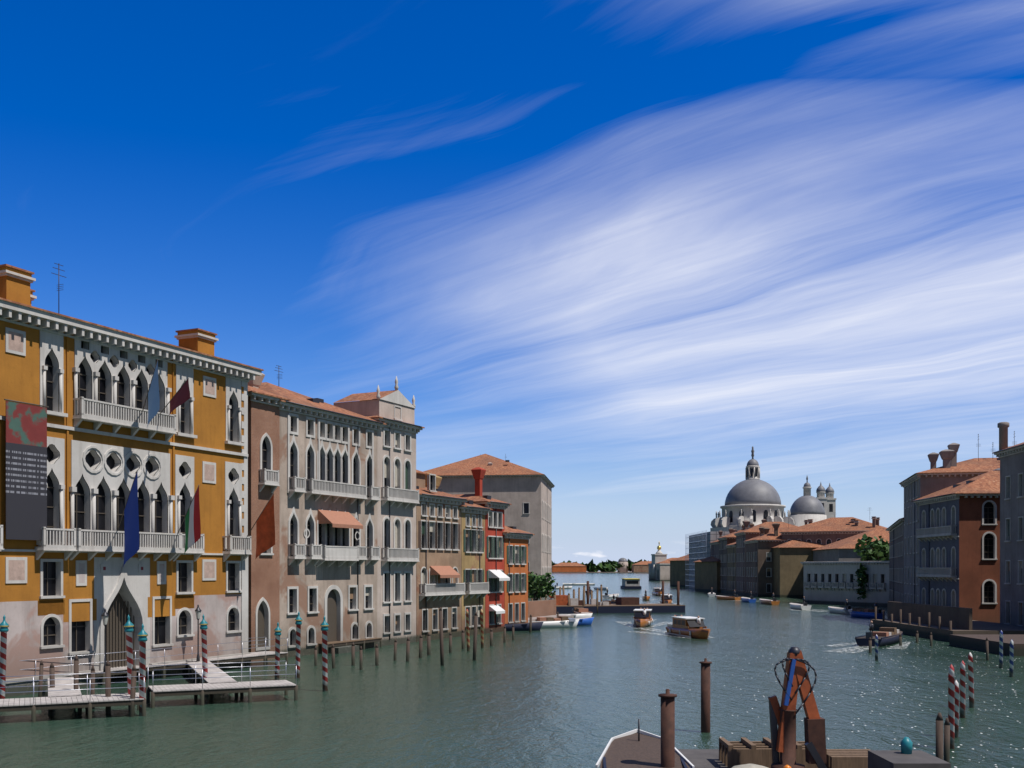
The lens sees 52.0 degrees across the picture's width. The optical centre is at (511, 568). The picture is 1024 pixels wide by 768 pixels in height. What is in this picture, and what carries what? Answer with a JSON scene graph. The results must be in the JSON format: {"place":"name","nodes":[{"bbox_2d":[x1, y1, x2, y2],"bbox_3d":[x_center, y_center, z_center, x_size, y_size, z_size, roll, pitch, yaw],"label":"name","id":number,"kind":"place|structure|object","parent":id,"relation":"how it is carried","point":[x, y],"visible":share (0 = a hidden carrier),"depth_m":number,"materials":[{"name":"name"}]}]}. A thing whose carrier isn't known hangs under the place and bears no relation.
{"place":"outdoors","nodes":[
{"label":"outdoors","id":0,"kind":"place"},
{"bbox_2d":[0,570,1023,767],"bbox_3d":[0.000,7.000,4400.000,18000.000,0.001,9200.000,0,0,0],"label":"water","id":1,"kind":"structure","parent":0,"point":[578,696],"depth_m":54.97,"materials":[{"name":"teal liquid"}]},
{"bbox_2d":[0,615,8,698],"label":"pole","id":2,"kind":"object","parent":1,"relation":"on","point":[4,626],"visible":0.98,"depth_m":52.46,"materials":[{"name":"red paint"}]},
{"bbox_2d":[48,677,81,714],"bbox_3d":[-23.500,7.325,55.000,5.371,2.350,9.727,0,0,0],"label":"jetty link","id":3,"kind":"object","parent":1,"relation":"on","point":[70,691],"visible":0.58,"depth_m":53.05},
{"bbox_2d":[0,671,145,721],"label":"jetty","id":4,"kind":"object","parent":1,"relation":"on","point":[87,702],"visible":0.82,"depth_m":49.02,"materials":[{"name":"grey wood"}]},
{"bbox_2d":[101,609,108,671],"bbox_3d":[-24.072,4.225,62.107,0.480,3.750,0.416,0,0,0],"label":"lamp","id":5,"kind":"object","parent":4,"relation":"on","point":[104,615],"visible":0.91,"depth_m":62.07,"materials":[{"name":"grey metal"}]},
{"bbox_2d":[124,615,133,711],"bbox_3d":[-18.684,5.368,51.408,0.498,6.266,0.498,-2,1,-36],"label":"pole","id":6,"kind":"object","parent":1,"relation":"on","point":[129,626],"visible":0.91,"depth_m":51.27,"materials":[{"name":"red"}]},
{"bbox_2d":[0,263,274,696],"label":"palace","id":7,"kind":"structure","parent":1,"relation":"on","point":[123,475],"depth_m":64.26,"materials":[{"name":"paint"}]},
{"bbox_2d":[137,623,147,715],"bbox_3d":[-17.619,5.551,50.044,0.498,5.900,0.498,0,-2,-13],"label":"pole","id":8,"kind":"object","parent":1,"relation":"on","point":[142,634],"visible":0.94,"depth_m":49.95,"materials":[{"name":"red wood"}]},
{"bbox_2d":[21,637,287,684],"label":"jetty","id":9,"kind":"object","parent":1,"relation":"on","point":[265,655],"visible":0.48,"depth_m":68.77,"materials":[{"name":"grey wood"}]},
{"bbox_2d":[199,614,207,682],"bbox_3d":[-17.339,5.526,59.280,0.498,5.950,0.498,-2,1,-31],"label":"pole","id":10,"kind":"object","parent":1,"relation":"on","point":[203,623],"visible":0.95,"depth_m":59.15,"materials":[{"name":"red paint"}]},
{"bbox_2d":[185,661,237,699],"bbox_3d":[-18.250,7.325,63.250,6.889,2.350,14.189,0,0,0],"label":"gangway","id":11,"kind":"object","parent":1,"relation":"on","point":[224,678],"visible":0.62,"depth_m":62.23,"materials":[{"name":"white wood"}]},
{"bbox_2d":[195,605,201,660],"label":"lamp","id":12,"kind":"object","parent":11,"relation":"on","point":[198,610],"visible":1,"depth_m":69.35,"materials":[{"name":"grey metal"}]},
{"bbox_2d":[146,661,297,707],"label":"jetty","id":13,"kind":"object","parent":1,"relation":"on","point":[241,688],"visible":0.84,"depth_m":54.87,"materials":[{"name":"grey wood"}]},
{"bbox_2d":[274,623,281,679],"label":"pole","id":14,"kind":"object","parent":1,"relation":"on","point":[277,631],"visible":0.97,"depth_m":66.04,"materials":[{"name":"red"}]},
{"bbox_2d":[295,612,301,678],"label":"pole","id":15,"kind":"object","parent":1,"relation":"on","point":[298,622],"visible":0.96,"depth_m":66.95,"materials":[{"name":"red"}]},
{"bbox_2d":[248,365,386,657],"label":"building","id":16,"kind":"structure","parent":1,"relation":"on","point":[329,500],"depth_m":87.39,"materials":[{"name":"stone"}]},
{"bbox_2d":[248,385,290,661],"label":"building","id":17,"kind":"structure","parent":16,"relation":"attached to","point":[263,487],"depth_m":80.26,"materials":[{"name":"paint"}]},
{"bbox_2d":[320,616,328,690],"bbox_3d":[-10.703,5.588,60.039,0.498,5.825,0.498,0,0,24],"label":"pole","id":18,"kind":"object","parent":1,"relation":"on","point":[324,625],"visible":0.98,"depth_m":59.91,"materials":[{"name":"red paint"}]},
{"bbox_2d":[318,638,381,653],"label":"dock","id":19,"kind":"object","parent":1,"relation":"on","point":[349,642],"visible":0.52,"depth_m":90.02,"materials":[{"name":"brown wood"}]},
{"bbox_2d":[334,376,424,646],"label":"building","id":20,"kind":"structure","parent":1,"relation":"on","point":[394,410],"depth_m":96.96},
{"bbox_2d":[416,470,468,641],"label":"tan house","id":21,"kind":"structure","parent":1,"relation":"on","point":[439,584],"depth_m":104.00,"materials":[{"name":"paint"}]},
{"bbox_2d":[425,472,492,635],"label":"building","id":22,"kind":"structure","parent":1,"relation":"on","point":[473,555],"depth_m":110.77,"materials":[{"name":"paint"}]},
{"bbox_2d":[465,609,469,650],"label":"pole","id":23,"kind":"object","parent":1,"relation":"on","point":[467,630],"visible":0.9,"depth_m":89.06,"materials":[{"name":"brown wood"}]},
{"bbox_2d":[480,609,483,647],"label":"pole","id":24,"kind":"object","parent":1,"relation":"on","point":[481,626],"visible":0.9,"depth_m":92.42,"materials":[{"name":"brown wood"}]},
{"bbox_2d":[454,467,511,633],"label":"red house","id":25,"kind":"structure","parent":1,"relation":"on","point":[496,577],"depth_m":115.17,"materials":[{"name":"paint"}]},
{"bbox_2d":[423,454,554,591],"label":"building","id":26,"kind":"structure","parent":1,"relation":"on","point":[526,493],"depth_m":266.34,"materials":[{"name":"paint"}]},
{"bbox_2d":[38,607,988,762],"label":"mooring posts","id":27,"kind":"object","parent":1,"relation":"on","point":[939,736],"visible":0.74,"depth_m":55.48,"materials":[{"name":"brown wood"}]},
{"bbox_2d":[502,526,534,624],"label":"orange house","id":28,"kind":"structure","parent":1,"relation":"on","point":[516,572],"depth_m":120.51,"materials":[{"name":"paint"}]},
{"bbox_2d":[504,622,542,630],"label":"moored boat","id":29,"kind":"object","parent":1,"relation":"on","point":[536,626],"visible":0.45,"depth_m":118.14,"materials":[{"name":"blue"}]},
{"bbox_2d":[532,616,578,627],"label":"moored boat","id":30,"kind":"object","parent":1,"relation":"on","point":[559,622],"visible":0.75,"depth_m":124.31,"materials":[{"name":"white"}]},
{"bbox_2d":[554,583,571,588],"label":"boat","id":31,"kind":"object","parent":1,"relation":"on","point":[565,587],"visible":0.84,"depth_m":367.12,"materials":[{"name":"white"}]},
{"bbox_2d":[531,584,601,612],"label":"mooring posts","id":32,"kind":"object","parent":1,"relation":"on","point":[563,592],"visible":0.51,"depth_m":170.80,"materials":[{"name":"brown wood"}]},
{"bbox_2d":[556,613,592,617],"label":"white boat","id":33,"kind":"object","parent":1,"relation":"on","point":[582,615],"visible":0.23,"depth_m":141.74,"materials":[{"name":"white"}]},
{"bbox_2d":[563,583,594,584],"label":"boat","id":34,"kind":"object","parent":1,"relation":"on","point":[578,583],"visible":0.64,"depth_m":446.76,"materials":[{"name":"white"}]},
{"bbox_2d":[572,607,591,613],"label":"moored boat","id":35,"kind":"object","parent":1,"relation":"on","point":[577,610],"visible":0.61,"depth_m":151.32,"materials":[{"name":"brown wood"}]},
{"bbox_2d":[574,617,593,625],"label":"moored boat","id":36,"kind":"object","parent":1,"relation":"on","point":[585,621],"visible":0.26,"depth_m":129.69,"materials":[{"name":"blue"}]},
{"bbox_2d":[593,587,607,589],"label":"boat","id":37,"kind":"object","parent":1,"relation":"on","point":[603,588],"visible":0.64,"depth_m":345.92,"materials":[{"name":"white"}]},
{"bbox_2d":[528,571,684,613],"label":"dock","id":38,"kind":"object","parent":1,"relation":"on","point":[626,604],"visible":0.59,"depth_m":166.60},
{"bbox_2d":[602,589,618,598],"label":"boat","id":39,"kind":"object","parent":1,"relation":"on","point":[607,595],"visible":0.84,"depth_m":249.14,"materials":[{"name":"white"}]},
{"bbox_2d":[611,594,615,603],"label":"moored boat","id":40,"kind":"object","parent":1,"relation":"on","point":[613,601],"visible":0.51,"depth_m":194.34,"materials":[{"name":"grey"}]},
{"bbox_2d":[620,578,640,588],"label":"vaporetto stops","id":41,"kind":"object","parent":1,"relation":"on","point":[630,583],"visible":0.91,"depth_m":362.35,"materials":[{"name":"white"}]},
{"bbox_2d":[618,608,659,627],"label":"water taxi","id":42,"kind":"object","parent":1,"relation":"on","point":[642,618],"visible":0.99,"depth_m":127.60,"materials":[{"name":"brown wood"}]},
{"bbox_2d":[596,719,694,767],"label":"boat","id":43,"kind":"object","parent":1,"relation":"on","point":[637,748],"visible":0.88,"depth_m":31.58,"materials":[{"name":"brown"}]},
{"bbox_2d":[642,590,649,599],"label":"moored boat","id":44,"kind":"object","parent":1,"relation":"on","point":[645,597],"visible":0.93,"depth_m":233.32,"materials":[{"name":"orange wood"}]},
{"bbox_2d":[638,587,661,595],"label":"water taxi","id":45,"kind":"object","parent":1,"relation":"on","point":[657,591],"visible":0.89,"depth_m":274.49,"materials":[{"name":"white"}]},
{"bbox_2d":[648,542,674,580],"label":"customs house tower","id":46,"kind":"structure","parent":1,"relation":"on","point":[659,567],"depth_m":615.31,"materials":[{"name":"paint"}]},
{"bbox_2d":[628,615,711,638],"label":"water taxi","id":47,"kind":"object","parent":1,"relation":"on","point":[688,626],"visible":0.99,"depth_m":107.42,"materials":[{"name":"brown wood"}]},
{"bbox_2d":[660,594,681,603],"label":"water taxi","id":48,"kind":"object","parent":1,"relation":"on","point":[668,598],"visible":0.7,"depth_m":203.37,"materials":[{"name":"brown"}]},
{"bbox_2d":[658,658,711,767],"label":"mooring posts","id":49,"kind":"object","parent":1,"relation":"on","point":[667,729],"visible":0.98,"depth_m":29.89,"materials":[{"name":"brown wood"}]},
{"bbox_2d":[685,530,729,588],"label":"scaffolded building","id":50,"kind":"structure","parent":1,"relation":"on","point":[699,546],"depth_m":357.39,"materials":[{"name":"metal"}]},
{"bbox_2d":[708,589,715,596],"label":"moored boat","id":51,"kind":"object","parent":1,"relation":"on","point":[711,594],"visible":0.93,"depth_m":262.64,"materials":[{"name":"white plastic"}]},
{"bbox_2d":[715,590,740,600],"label":"boat","id":52,"kind":"object","parent":1,"relation":"on","point":[734,597],"visible":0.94,"depth_m":233.51,"materials":[{"name":"brown wood"}]},
{"bbox_2d":[725,541,735,593],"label":"building","id":53,"kind":"structure","parent":1,"relation":"on","point":[731,567],"depth_m":299.60,"materials":[{"name":"paint"}]},
{"bbox_2d":[717,517,753,592],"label":"building","id":54,"kind":"structure","parent":1,"relation":"on","point":[730,538],"depth_m":311.08,"materials":[{"name":"stone"}]},
{"bbox_2d":[741,593,755,602],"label":"moored boat","id":55,"kind":"object","parent":1,"relation":"on","point":[751,599],"visible":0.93,"depth_m":217.98,"materials":[{"name":"blue"}]},
{"bbox_2d":[734,519,798,594],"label":"building","id":56,"kind":"structure","parent":1,"relation":"on","point":[746,533],"depth_m":283.08,"materials":[{"name":"stone"}]},
{"bbox_2d":[743,516,791,596],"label":"building","id":57,"kind":"structure","parent":1,"relation":"on","point":[759,566],"depth_m":262.78,"materials":[{"name":"stone"}]},
{"bbox_2d":[759,593,779,604],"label":"boat","id":58,"kind":"object","parent":1,"relation":"on","point":[774,601],"visible":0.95,"depth_m":205.34,"materials":[{"name":"white"}]},
{"bbox_2d":[710,446,835,530],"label":"domed church","id":59,"kind":"structure","parent":1,"relation":"on","point":[754,498],"depth_m":464.00,"materials":[{"name":"stone"}]},
{"bbox_2d":[669,528,888,597],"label":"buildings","id":60,"kind":"structure","parent":1,"relation":"on","point":[788,568],"depth_m":255.87,"materials":[{"name":"paint"}]},
{"bbox_2d":[709,523,741,561],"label":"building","id":61,"kind":"structure","parent":60,"relation":"on","point":[714,549],"depth_m":326.94,"materials":[{"name":"stone"}]},
{"bbox_2d":[780,512,886,548],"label":"building roof","id":62,"kind":"structure","parent":60,"relation":"on","point":[829,531],"depth_m":258.21,"materials":[{"name":"tile"}]},
{"bbox_2d":[789,597,825,611],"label":"boat","id":63,"kind":"object","parent":1,"relation":"on","point":[804,606],"visible":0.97,"depth_m":179.00,"materials":[{"name":"white"}]},
{"bbox_2d":[678,646,950,767],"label":"crane barge","id":64,"kind":"object","parent":1,"relation":"on","point":[782,747],"visible":0.99,"depth_m":30.83,"materials":[{"name":"brown metal"}]},
{"bbox_2d":[828,599,850,613],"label":"moored boat","id":65,"kind":"object","parent":1,"relation":"on","point":[838,610],"visible":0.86,"depth_m":163.21,"materials":[{"name":"white"}]},
{"bbox_2d":[800,561,888,606],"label":"building","id":66,"kind":"structure","parent":1,"relation":"on","point":[829,582],"depth_m":204.00,"materials":[{"name":"paint"}]},
{"bbox_2d":[848,602,881,618],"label":"moored boat","id":67,"kind":"object","parent":1,"relation":"on","point":[862,612],"visible":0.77,"depth_m":149.78,"materials":[{"name":"blue"}]},
{"bbox_2d":[829,621,907,652],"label":"work boat","id":68,"kind":"object","parent":1,"relation":"on","point":[887,635],"visible":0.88,"depth_m":95.38,"materials":[{"name":"blue"}]},
{"bbox_2d":[853,534,888,599],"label":"garden trees","id":69,"kind":"object","parent":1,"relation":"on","point":[879,551],"visible":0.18,"depth_m":212.00,"materials":[{"name":"green plant"}]},
{"bbox_2d":[875,634,878,660],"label":"pole","id":70,"kind":"object","parent":1,"relation":"on","point":[876,647],"visible":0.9,"depth_m":80.06,"materials":[{"name":"blue wood"}]},
{"bbox_2d":[886,517,903,601],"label":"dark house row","id":71,"kind":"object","parent":1,"relation":"on","point":[896,560],"visible":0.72,"depth_m":170.97,"materials":[{"name":"paint"}]},
{"bbox_2d":[870,601,1023,655],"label":"quay","id":72,"kind":"structure","parent":1,"relation":"on","point":[956,626],"depth_m":104.60,"materials":[{"name":"grey stone"}]},
{"bbox_2d":[948,664,955,748],"bbox_3d":[17.123,6.110,40.908,0.324,4.781,0.324,1,-2,-20],"label":"pole","id":73,"kind":"object","parent":1,"relation":"on","point":[951,696],"visible":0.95,"depth_m":40.84,"materials":[{"name":"red paint"}]},
{"bbox_2d":[911,468,999,622],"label":"building","id":74,"kind":"structure","parent":1,"relation":"on","point":[958,534],"depth_m":123.94,"materials":[{"name":"paint"}]},
{"bbox_2d":[955,680,959,737],"bbox_3d":[18.432,6.555,43.617,0.324,3.890,0.324,1,0,-18],"label":"pole","id":75,"kind":"object","parent":1,"relation":"on","point":[957,691],"visible":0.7,"depth_m":43.51,"materials":[{"name":"wood"}]},
{"bbox_2d":[899,431,1016,603],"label":"building","id":76,"kind":"structure","parent":1,"relation":"on","point":[951,471],"depth_m":139.52,"materials":[{"name":"paint"}]},
{"bbox_2d":[959,661,965,717],"bbox_3d":[21.173,6.402,49.319,0.324,4.196,0.324,1,-1,-8],"label":"pole","id":77,"kind":"object","parent":1,"relation":"on","point":[962,670],"visible":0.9,"depth_m":49.23,"materials":[{"name":"red wood"}]},
{"bbox_2d":[967,652,973,707],"bbox_3d":[23.170,6.344,52.940,0.324,4.314,0.324,-2,1,19],"label":"pole","id":78,"kind":"object","parent":1,"relation":"on","point":[970,681],"visible":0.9,"depth_m":52.84,"materials":[{"name":"red wood"}]},
{"bbox_2d":[999,630,1002,667],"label":"pole","id":79,"kind":"object","parent":1,"relation":"on","point":[1001,650],"visible":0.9,"depth_m":73.88,"materials":[{"name":"blue wood"}]},
{"bbox_2d":[992,442,1023,625],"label":"building","id":80,"kind":"structure","parent":1,"relation":"on","point":[1011,535],"depth_m":110.75,"materials":[{"name":"paint"}]},
{"bbox_2d":[997,422,1008,449],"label":"chimney","id":81,"kind":"object","parent":80,"relation":"on","point":[1003,433],"visible":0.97,"depth_m":112.84,"materials":[{"name":"brown brick"}]},
{"bbox_2d":[1009,640,1013,676],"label":"pole","id":82,"kind":"object","parent":1,"relation":"on","point":[1011,658],"visible":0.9,"depth_m":67.94,"materials":[{"name":"blue wood"}]},
{"bbox_2d":[0,0,1023,564],"label":"sky","id":83,"kind":"structure","parent":0,"point":[618,252],"materials":[{"name":"blue"}]},
{"bbox_2d":[528,600,573,621],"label":"wall","id":84,"kind":"structure","parent":0,"point":[542,608],"depth_m":132.56,"materials":[{"name":"brick"}]},
{"bbox_2d":[528,571,555,600],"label":"garden trees","id":85,"kind":"object","parent":84,"relation":"on","point":[539,586],"visible":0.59,"depth_m":145.09,"materials":[{"name":"green plant"}]},
{"bbox_2d":[552,558,651,572],"bbox_3d":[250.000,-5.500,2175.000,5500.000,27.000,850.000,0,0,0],"label":"buildings","id":86,"kind":"structure","parent":0,"point":[641,567],"depth_m":1770.33,"materials":[{"name":"brick"}]},
{"bbox_2d":[552,559,645,571],"bbox_3d":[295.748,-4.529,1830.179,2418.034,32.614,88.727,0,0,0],"label":"shore trees","id":87,"kind":"object","parent":86,"relation":"on","point":[608,566],"visible":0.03,"depth_m":1820.80,"materials":[{"name":"green plant"}]}
]}

